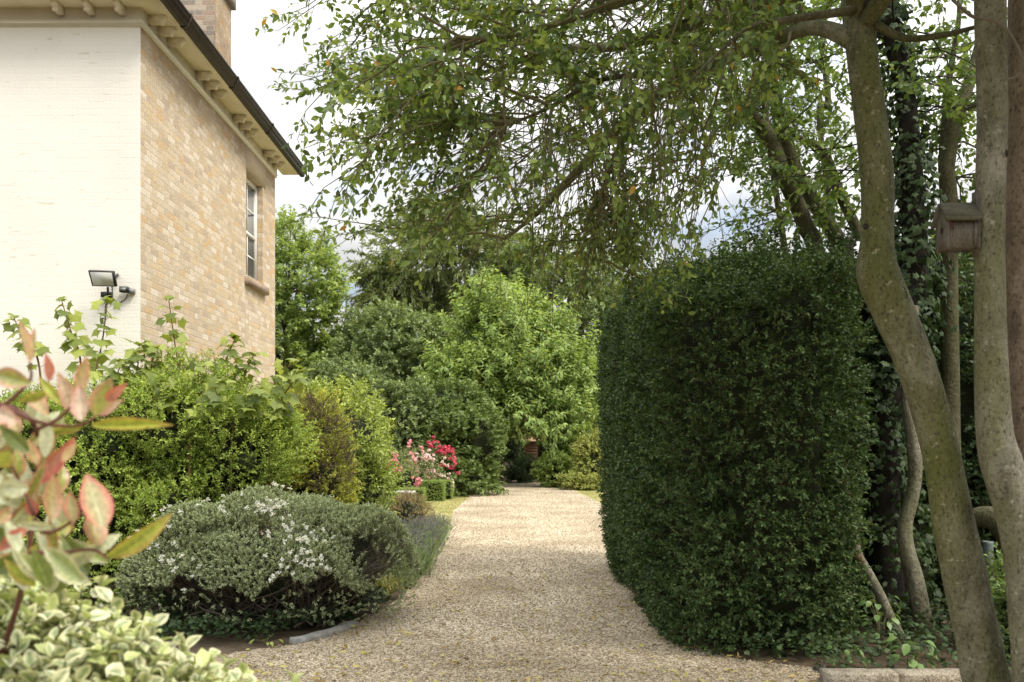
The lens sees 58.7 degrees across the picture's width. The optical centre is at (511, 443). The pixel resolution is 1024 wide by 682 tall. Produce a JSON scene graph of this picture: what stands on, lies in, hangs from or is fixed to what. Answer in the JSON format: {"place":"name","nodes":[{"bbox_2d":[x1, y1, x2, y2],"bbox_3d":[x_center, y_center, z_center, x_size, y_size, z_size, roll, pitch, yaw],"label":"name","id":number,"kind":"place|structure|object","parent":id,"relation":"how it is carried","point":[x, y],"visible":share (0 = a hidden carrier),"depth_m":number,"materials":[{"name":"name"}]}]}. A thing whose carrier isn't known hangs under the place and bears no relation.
{"place":"outdoors","nodes":[
{"label":"outdoors","id":0,"kind":"place"},
{"bbox_2d":[312,494,471,527],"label":"lawn","id":1,"kind":"structure","parent":0,"point":[457,499],"depth_m":21.90,"materials":[{"name":"green plant"}]},
{"bbox_2d":[301,350,448,462],"bbox_3d":[-4.489,-0.509,26.724,5.364,4.584,4.157,0,0,0],"label":"rounded shrub","id":2,"kind":"object","parent":1,"relation":"on","point":[407,410],"visible":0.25,"depth_m":26.03,"materials":[{"name":"green plant"}]},
{"bbox_2d":[383,439,433,497],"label":"rose bush","id":3,"kind":"object","parent":1,"relation":"on","point":[414,478],"visible":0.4,"depth_m":23.85,"materials":[{"name":"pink plant"}]},
{"bbox_2d":[390,486,426,508],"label":"box hedge","id":4,"kind":"object","parent":1,"relation":"on","point":[419,489],"visible":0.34,"depth_m":20.64,"materials":[{"name":"green plant"}]},
{"bbox_2d":[401,431,452,479],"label":"rose bush","id":5,"kind":"object","parent":1,"relation":"on","point":[435,466],"visible":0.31,"depth_m":24.96,"materials":[{"name":"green plant"}]},
{"bbox_2d":[421,479,445,500],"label":"box hedge","id":6,"kind":"object","parent":1,"relation":"on","point":[435,490],"visible":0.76,"depth_m":23.54,"materials":[{"name":"green plant"}]},
{"bbox_2d":[414,435,461,489],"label":"rose bush","id":7,"kind":"object","parent":1,"relation":"on","point":[433,459],"visible":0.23,"depth_m":24.95,"materials":[{"name":"pink plant"}]},
{"bbox_2d":[426,436,459,474],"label":"rose bush","id":8,"kind":"object","parent":1,"relation":"on","point":[444,449],"visible":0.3,"depth_m":25.34,"materials":[{"name":"red plant"}]},
{"bbox_2d":[441,478,455,498],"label":"box hedge","id":9,"kind":"object","parent":1,"relation":"on","point":[450,491],"visible":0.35,"depth_m":24.34,"materials":[{"name":"green plant"}]},
{"bbox_2d":[387,377,510,497],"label":"hazel shrub","id":10,"kind":"object","parent":1,"relation":"on","point":[465,433],"visible":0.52,"depth_m":26.37,"materials":[{"name":"green plant"}]},
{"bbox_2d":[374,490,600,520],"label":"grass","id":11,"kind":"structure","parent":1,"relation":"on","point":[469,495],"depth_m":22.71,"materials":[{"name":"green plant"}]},
{"bbox_2d":[11,463,1011,681],"bbox_3d":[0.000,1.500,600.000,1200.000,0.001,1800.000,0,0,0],"label":"ground","id":12,"kind":"structure","parent":0,"point":[227,645],"depth_m":6.79,"materials":[{"name":"soil"}]},
{"bbox_2d":[1,312,54,390],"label":"maple sapling","id":13,"kind":"object","parent":12,"relation":"on","point":[41,349],"visible":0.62,"depth_m":9.19,"materials":[{"name":"green plant"}]},
{"bbox_2d":[54,296,99,375],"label":"maple sapling","id":14,"kind":"object","parent":12,"relation":"on","point":[74,341],"visible":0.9,"depth_m":9.29,"materials":[{"name":"green plant"}]},
{"bbox_2d":[0,320,172,654],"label":"photinia shrub","id":15,"kind":"object","parent":12,"relation":"on","point":[62,563],"visible":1,"depth_m":1.22,"materials":[{"name":"green plant"}]},
{"bbox_2d":[84,295,122,586],"bbox_3d":[-4.168,0.030,9.150,0.317,3.040,0.443,0,0,40],"label":"maple sapling","id":16,"kind":"object","parent":12,"relation":"on","point":[100,358],"visible":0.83,"depth_m":9.19,"materials":[{"name":"green plant"}]},
{"bbox_2d":[98,356,132,418],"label":"maple sapling","id":17,"kind":"object","parent":12,"relation":"on","point":[113,373],"visible":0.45,"depth_m":8.66,"materials":[{"name":"green plant"}]},
{"bbox_2d":[115,338,157,594],"bbox_3d":[-3.690,0.265,8.853,0.513,2.569,0.383,0,0,33],"label":"maple sapling","id":18,"kind":"object","parent":12,"relation":"on","point":[133,355],"visible":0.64,"depth_m":8.75,"materials":[{"name":"green plant"}]},
{"bbox_2d":[0,0,304,582],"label":"house","id":19,"kind":"structure","parent":12,"relation":"on","point":[144,155],"depth_m":9.80,"materials":[{"name":"beige paint"}]},
{"bbox_2d":[88,270,118,313],"bbox_3d":[-4.313,-1.576,9.667,0.288,0.509,0.274,0,0,0],"label":"floodlight","id":20,"kind":"object","parent":19,"relation":"attached to","point":[102,278],"visible":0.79,"depth_m":9.59,"materials":[{"name":"grey glass"}]},
{"bbox_2d":[119,286,134,302],"bbox_3d":[-4.158,-1.561,9.740,0.208,0.222,0.116,0,0,0],"label":"motion sensor","id":21,"kind":"object","parent":19,"relation":"attached to","point":[125,289],"visible":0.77,"depth_m":9.73,"materials":[{"name":"grey plastic"}]},
{"bbox_2d":[246,176,256,279],"bbox_3d":[-4.118,-3.311,14.150,0.065,1.606,0.896,0,0,0],"label":"window","id":22,"kind":"structure","parent":19,"relation":"in","point":[251,189],"depth_m":14.41,"materials":[{"name":"white paint"}]},
{"bbox_2d":[136,339,169,491],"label":"maple sapling","id":23,"kind":"object","parent":12,"relation":"on","point":[147,349],"visible":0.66,"depth_m":8.77,"materials":[{"name":"green plant"}]},
{"bbox_2d":[0,340,323,607],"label":"honeysuckle shrub","id":24,"kind":"object","parent":12,"relation":"on","point":[120,466],"visible":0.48,"depth_m":8.44,"materials":[{"name":"green plant"}]},
{"bbox_2d":[144,373,181,598],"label":"maple sapling","id":25,"kind":"object","parent":12,"relation":"on","point":[168,406],"visible":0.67,"depth_m":8.47,"materials":[{"name":"green plant"}]},
{"bbox_2d":[154,295,194,402],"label":"maple sapling","id":26,"kind":"object","parent":12,"relation":"on","point":[180,338],"visible":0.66,"depth_m":9.10,"materials":[{"name":"green plant"}]},
{"bbox_2d":[182,357,221,491],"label":"maple sapling","id":27,"kind":"object","parent":12,"relation":"on","point":[192,366],"visible":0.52,"depth_m":8.58,"materials":[{"name":"green plant"}]},
{"bbox_2d":[180,376,235,500],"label":"maple sapling","id":28,"kind":"object","parent":12,"relation":"on","point":[212,393],"visible":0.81,"depth_m":8.29,"materials":[{"name":"green plant"}]},
{"bbox_2d":[185,331,247,398],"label":"maple sapling","id":29,"kind":"object","parent":12,"relation":"on","point":[232,353],"visible":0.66,"depth_m":8.87,"materials":[{"name":"green plant"}]},
{"bbox_2d":[92,582,387,640],"bbox_3d":[-2.149,1.351,7.707,2.128,0.332,2.238,0,0,0],"label":"ivy ground cover","id":30,"kind":"object","parent":12,"relation":"on","point":[197,625],"visible":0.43,"depth_m":7.16,"materials":[{"name":"green plant"}]},
{"bbox_2d":[210,383,273,492],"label":"maple sapling","id":31,"kind":"object","parent":12,"relation":"on","point":[252,406],"visible":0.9,"depth_m":8.38,"materials":[{"name":"green plant"}]},
{"bbox_2d":[222,351,269,394],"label":"maple sapling","id":32,"kind":"object","parent":12,"relation":"on","point":[248,366],"visible":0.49,"depth_m":8.98,"materials":[{"name":"green plant"}]},
{"bbox_2d":[249,635,283,645],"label":"weed","id":33,"kind":"object","parent":12,"relation":"on","point":[267,643],"visible":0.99,"depth_m":6.73,"materials":[{"name":"green plant"}]},
{"bbox_2d":[115,481,423,631],"bbox_3d":[-1.987,0.942,7.673,2.479,1.241,1.762,0,0,0],"label":"hebe bush","id":34,"kind":"object","parent":12,"relation":"on","point":[209,554],"visible":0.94,"depth_m":7.28,"materials":[{"name":"green plant"}]},
{"bbox_2d":[236,357,303,506],"bbox_3d":[-2.426,0.342,8.973,0.727,2.417,0.383,0,0,0],"label":"maple sapling","id":35,"kind":"object","parent":12,"relation":"on","point":[277,365],"visible":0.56,"depth_m":8.98,"materials":[{"name":"green plant"}]},
{"bbox_2d":[257,368,310,523],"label":"maple sapling","id":36,"kind":"object","parent":12,"relation":"on","point":[278,407],"visible":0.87,"depth_m":8.78,"materials":[{"name":"green plant"}]},
{"bbox_2d":[238,385,365,533],"bbox_3d":[-2.559,0.436,10.313,1.779,2.246,1.698,0,0,-22],"label":"golden conifer","id":37,"kind":"object","parent":12,"relation":"on","point":[328,473],"visible":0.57,"depth_m":10.03,"materials":[{"name":"green plant"}]},
{"bbox_2d":[275,204,360,389],"bbox_3d":[-9.999,-3.878,36.101,8.109,10.955,5.666,0,0,31],"label":"maple tree","id":38,"kind":"object","parent":12,"relation":"on","point":[293,320],"visible":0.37,"depth_m":35.18,"materials":[{"name":"green plant"}]},
{"bbox_2d":[289,620,359,644],"bbox_3d":[-1.443,1.473,7.109,0.144,0.060,0.757,0,0,26],"label":"edging stone","id":39,"kind":"object","parent":12,"relation":"on","point":[337,629],"visible":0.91,"depth_m":7.00,"materials":[{"name":"grey stone"}]},
{"bbox_2d":[255,368,410,523],"bbox_3d":[-2.343,0.252,12.122,1.793,2.610,2.751,0,0,-43],"label":"laurel shrub","id":40,"kind":"object","parent":12,"relation":"on","point":[372,454],"visible":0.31,"depth_m":11.69,"materials":[{"name":"green plant"}]},
{"bbox_2d":[304,329,408,374],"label":"woodland tree","id":41,"kind":"object","parent":12,"relation":"on","point":[375,365],"visible":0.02,"depth_m":60.71,"materials":[{"name":"green plant"}]},
{"bbox_2d":[310,294,459,396],"bbox_3d":[-4.734,-2.121,35.946,7.678,7.441,6.008,0,0,0],"label":"apple tree","id":42,"kind":"object","parent":12,"relation":"on","point":[402,324],"visible":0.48,"depth_m":34.76,"materials":[{"name":"green plant"}]},
{"bbox_2d":[373,573,412,599],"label":"grass tuft","id":43,"kind":"object","parent":12,"relation":"on","point":[392,582],"visible":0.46,"depth_m":8.72,"materials":[{"name":"green plant"}]},
{"bbox_2d":[375,523,445,589],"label":"lavender plant","id":44,"kind":"object","parent":12,"relation":"on","point":[406,565],"visible":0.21,"depth_m":9.39,"materials":[{"name":"green plant"}]},
{"bbox_2d":[387,487,440,523],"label":"brown shrub","id":45,"kind":"object","parent":12,"relation":"on","point":[404,507],"visible":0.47,"depth_m":13.80,"materials":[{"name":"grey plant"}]},
{"bbox_2d":[386,518,457,578],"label":"lavender plant","id":46,"kind":"object","parent":12,"relation":"on","point":[434,548],"visible":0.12,"depth_m":10.24,"materials":[{"name":"green plant"}]},
{"bbox_2d":[390,514,454,564],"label":"lavender plant","id":47,"kind":"object","parent":12,"relation":"on","point":[422,523],"visible":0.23,"depth_m":11.14,"materials":[{"name":"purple plant"}]},
{"bbox_2d":[405,517,450,548],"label":"lavender plant","id":48,"kind":"object","parent":12,"relation":"on","point":[430,526],"visible":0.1,"depth_m":12.20,"materials":[{"name":"green plant"}]},
{"bbox_2d":[411,513,457,544],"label":"lavender plant","id":49,"kind":"object","parent":12,"relation":"on","point":[433,517],"visible":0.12,"depth_m":13.29,"materials":[{"name":"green plant"}]},
{"bbox_2d":[423,512,455,537],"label":"lavender plant","id":50,"kind":"object","parent":12,"relation":"on","point":[441,518],"visible":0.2,"depth_m":14.29,"materials":[{"name":"green plant"}]},
{"bbox_2d":[335,189,557,375],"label":"cedar tree","id":51,"kind":"object","parent":12,"relation":"on","point":[436,282],"visible":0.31,"depth_m":42.16,"materials":[{"name":"green plant"}]},
{"bbox_2d":[187,480,820,681],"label":"gravel drive","id":52,"kind":"structure","parent":12,"relation":"on","point":[523,486],"depth_m":7.69,"materials":[{"name":"beige gravel"}]},
{"bbox_2d":[0,573,302,681],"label":"variegated euonymus","id":53,"kind":"object","parent":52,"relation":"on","point":[50,640],"visible":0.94,"depth_m":1.50,"materials":[{"name":"green plant"}]},
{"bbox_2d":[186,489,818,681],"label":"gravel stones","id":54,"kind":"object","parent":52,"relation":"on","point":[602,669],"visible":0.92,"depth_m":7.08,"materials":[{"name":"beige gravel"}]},
{"bbox_2d":[218,544,818,681],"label":"leaf litter","id":55,"kind":"object","parent":52,"relation":"on","point":[499,631],"visible":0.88,"depth_m":6.61,"materials":[{"name":"brown plant"}]},
{"bbox_2d":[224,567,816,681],"bbox_3d":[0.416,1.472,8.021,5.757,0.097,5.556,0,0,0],"label":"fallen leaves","id":56,"kind":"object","parent":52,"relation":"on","point":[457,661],"visible":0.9,"depth_m":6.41,"materials":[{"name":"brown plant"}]},
{"bbox_2d":[412,265,601,483],"bbox_3d":[-0.086,-2.518,32.095,7.158,8.257,6.142,0,0,-37],"label":"cherry tree","id":57,"kind":"object","parent":12,"relation":"on","point":[537,403],"visible":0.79,"depth_m":31.20,"materials":[{"name":"green plant"}]},
{"bbox_2d":[503,436,539,482],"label":"dark shrub","id":58,"kind":"object","parent":12,"relation":"on","point":[519,470],"visible":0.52,"depth_m":34.65,"materials":[{"name":"green plant"}]},
{"bbox_2d":[482,359,572,462],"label":"woodland tree","id":59,"kind":"object","parent":12,"relation":"on","point":[541,448],"depth_m":58.07,"materials":[{"name":"green plant"}]},
{"bbox_2d":[461,227,638,448],"bbox_3d":[2.960,-3.888,40.414,10.565,11.330,8.456,0,0,0],"label":"lime tree","id":60,"kind":"object","parent":12,"relation":"on","point":[599,304],"visible":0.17,"depth_m":39.14,"materials":[{"name":"green plant"}]},
{"bbox_2d":[530,439,580,487],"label":"hydrangea bush","id":61,"kind":"object","parent":12,"relation":"on","point":[546,473],"visible":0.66,"depth_m":30.66,"materials":[{"name":"green plant"}]},
{"bbox_2d":[568,424,607,487],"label":"golden shrub","id":62,"kind":"object","parent":12,"relation":"on","point":[588,453],"visible":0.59,"depth_m":29.75,"materials":[{"name":"green plant"}]},
{"bbox_2d":[254,0,1011,681],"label":"leaning tree","id":63,"kind":"object","parent":12,"relation":"on","point":[442,112],"visible":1,"depth_m":4.94,"materials":[{"name":"green plant"}]},
{"bbox_2d":[594,226,880,658],"bbox_3d":[1.835,-0.210,8.846,1.799,3.640,5.492,0,0,0],"label":"clipped hedge","id":64,"kind":"object","parent":12,"relation":"on","point":[716,422],"visible":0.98,"depth_m":6.51,"materials":[{"name":"green plant"}]},
{"bbox_2d":[638,0,859,272],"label":"slender tree","id":65,"kind":"object","parent":12,"relation":"on","point":[790,151],"visible":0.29,"depth_m":9.09,"materials":[{"name":"green plant"}]},
{"bbox_2d":[568,0,937,602],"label":"slender tree","id":66,"kind":"object","parent":12,"relation":"on","point":[766,133],"visible":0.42,"depth_m":8.43,"materials":[{"name":"green plant"}]},
{"bbox_2d":[705,0,895,244],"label":"slender tree","id":67,"kind":"object","parent":12,"relation":"on","point":[843,201],"visible":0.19,"depth_m":9.77,"materials":[{"name":"green plant"}]},
{"bbox_2d":[813,665,825,671],"bbox_3d":[2.037,1.473,5.953,0.123,0.054,0.128,0,0,0],"label":"rock","id":68,"kind":"object","parent":12,"relation":"on","point":[816,668],"visible":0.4,"depth_m":5.94,"materials":[{"name":"grey stone"}]},
{"bbox_2d":[711,217,939,585],"bbox_3d":[2.666,-0.328,9.159,2.097,3.777,3.181,0,0,-17],"label":"evergreen shrub","id":69,"kind":"object","parent":12,"relation":"on","point":[830,245],"visible":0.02,"depth_m":8.38,"materials":[{"name":"green plant"}]},
{"bbox_2d":[825,645,866,666],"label":"bramble","id":70,"kind":"object","parent":12,"relation":"on","point":[846,652],"visible":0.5,"depth_m":6.09,"materials":[{"name":"green plant"}]},
{"bbox_2d":[738,0,975,632],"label":"ivy clad tree","id":71,"kind":"object","parent":12,"relation":"on","point":[913,216],"visible":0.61,"depth_m":7.39,"materials":[{"name":"green plant"}]},
{"bbox_2d":[819,668,898,681],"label":"kerb stone","id":72,"kind":"object","parent":12,"relation":"on","point":[857,675],"visible":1,"depth_m":5.57,"materials":[{"name":"stone"}]},
{"bbox_2d":[737,576,1011,674],"bbox_3d":[4.022,1.319,7.119,4.967,0.394,3.819,0,0,0],"label":"ivy ground cover","id":73,"kind":"object","parent":12,"relation":"on","point":[941,610],"visible":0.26,"depth_m":6.29,"materials":[{"name":"green plant"}]},
{"bbox_2d":[841,449,908,644],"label":"bare stem","id":74,"kind":"object","parent":12,"relation":"on","point":[879,594],"visible":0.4,"depth_m":6.71,"materials":[{"name":"brown plant"}]},
{"bbox_2d":[857,594,900,651],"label":"bramble","id":75,"kind":"object","parent":12,"relation":"on","point":[878,607],"visible":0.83,"depth_m":6.49,"materials":[{"name":"green plant"}]},
{"bbox_2d":[820,238,962,617],"bbox_3d":[3.419,-0.130,8.139,1.677,3.598,1.019,0,0,-43],"label":"ivy mass","id":76,"kind":"object","parent":12,"relation":"on","point":[933,563],"visible":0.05,"depth_m":7.73,"materials":[{"name":"green plant"}]},
{"bbox_2d":[777,0,1007,614],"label":"slender tree","id":77,"kind":"object","parent":12,"relation":"on","point":[948,130],"visible":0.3,"depth_m":7.96,"materials":[{"name":"green plant"}]},
{"bbox_2d":[885,635,937,668],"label":"young plant","id":78,"kind":"object","parent":12,"relation":"on","point":[911,662],"visible":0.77,"depth_m":5.86,"materials":[{"name":"green plant"}]},
{"bbox_2d":[897,305,934,639],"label":"bare stem","id":79,"kind":"object","parent":12,"relation":"on","point":[914,578],"visible":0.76,"depth_m":6.95,"materials":[{"name":"brown plant"}]},
{"bbox_2d":[892,668,961,681],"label":"kerb stone","id":80,"kind":"object","parent":12,"relation":"on","point":[931,675],"visible":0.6,"depth_m":5.58,"materials":[{"name":"stone"}]},
{"bbox_2d":[928,201,973,306],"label":"leafy shrub","id":81,"kind":"object","parent":12,"relation":"on","point":[972,263],"depth_m":12.58,"materials":[{"name":"green plant"}]},
{"bbox_2d":[893,0,1023,681],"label":"twin stemmed tree","id":82,"kind":"object","parent":12,"relation":"on","point":[999,297],"visible":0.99,"depth_m":4.55,"materials":[{"name":"brown plant"}]},
{"bbox_2d":[930,190,982,256],"bbox_3d":[2.260,-1.112,4.610,0.196,0.326,0.189,0,0,0],"label":"bird box","id":83,"kind":"object","parent":82,"relation":"attached to","point":[956,225],"visible":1,"depth_m":4.55,"materials":[{"name":"brown wood"}]},
{"bbox_2d":[921,252,1003,590],"bbox_3d":[4.749,-0.318,9.575,2.761,3.996,1.923,0,0,-41],"label":"evergreen shrub","id":84,"kind":"object","parent":12,"relation":"on","point":[966,352],"visible":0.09,"depth_m":9.03,"materials":[{"name":"green plant"}]},
{"bbox_2d":[960,336,1001,591],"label":"evergreen shrub","id":85,"kind":"object","parent":12,"relation":"on","point":[973,502],"visible":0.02,"depth_m":8.62,"materials":[{"name":"green plant"}]},
{"bbox_2d":[973,506,1001,552],"bbox_3d":[3.812,1.013,7.072,0.234,1.041,0.623,0,0,-28],"label":"fallen limb","id":86,"kind":"object","parent":12,"relation":"on","point":[984,516],"visible":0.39,"depth_m":7.09,"materials":[{"name":"brown wood"}]},
{"bbox_2d":[982,541,993,593],"bbox_3d":[4.183,1.180,8.000,0.103,0.640,0.103,0,0,0],"label":"tree guard","id":87,"kind":"object","parent":12,"relation":"on","point":[986,546],"visible":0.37,"depth_m":7.96,"materials":[{"name":"grey plastic"}]},
{"bbox_2d":[984,541,1010,658],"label":"leafy shrub","id":88,"kind":"object","parent":12,"relation":"on","point":[999,599],"visible":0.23,"depth_m":6.50,"materials":[{"name":"green plant"}]},
{"bbox_2d":[520,438,539,466],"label":"garden shed","id":89,"kind":"structure","parent":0,"point":[531,447],"depth_m":37.51,"materials":[{"name":"brown wood"}]},
{"bbox_2d":[576,490,603,502],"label":"lawn verge","id":90,"kind":"structure","parent":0,"point":[588,493],"depth_m":27.14,"materials":[{"name":"green plant"}]},
{"bbox_2d":[556,469,602,489],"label":"golden shrub","id":91,"kind":"object","parent":90,"relation":"on","point":[577,481],"visible":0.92,"depth_m":29.01,"materials":[{"name":"green plant"}]},
{"bbox_2d":[231,0,1007,362],"label":"sky","id":92,"kind":"structure","parent":0,"point":[253,57],"materials":[{"name":"white"}]}
]}

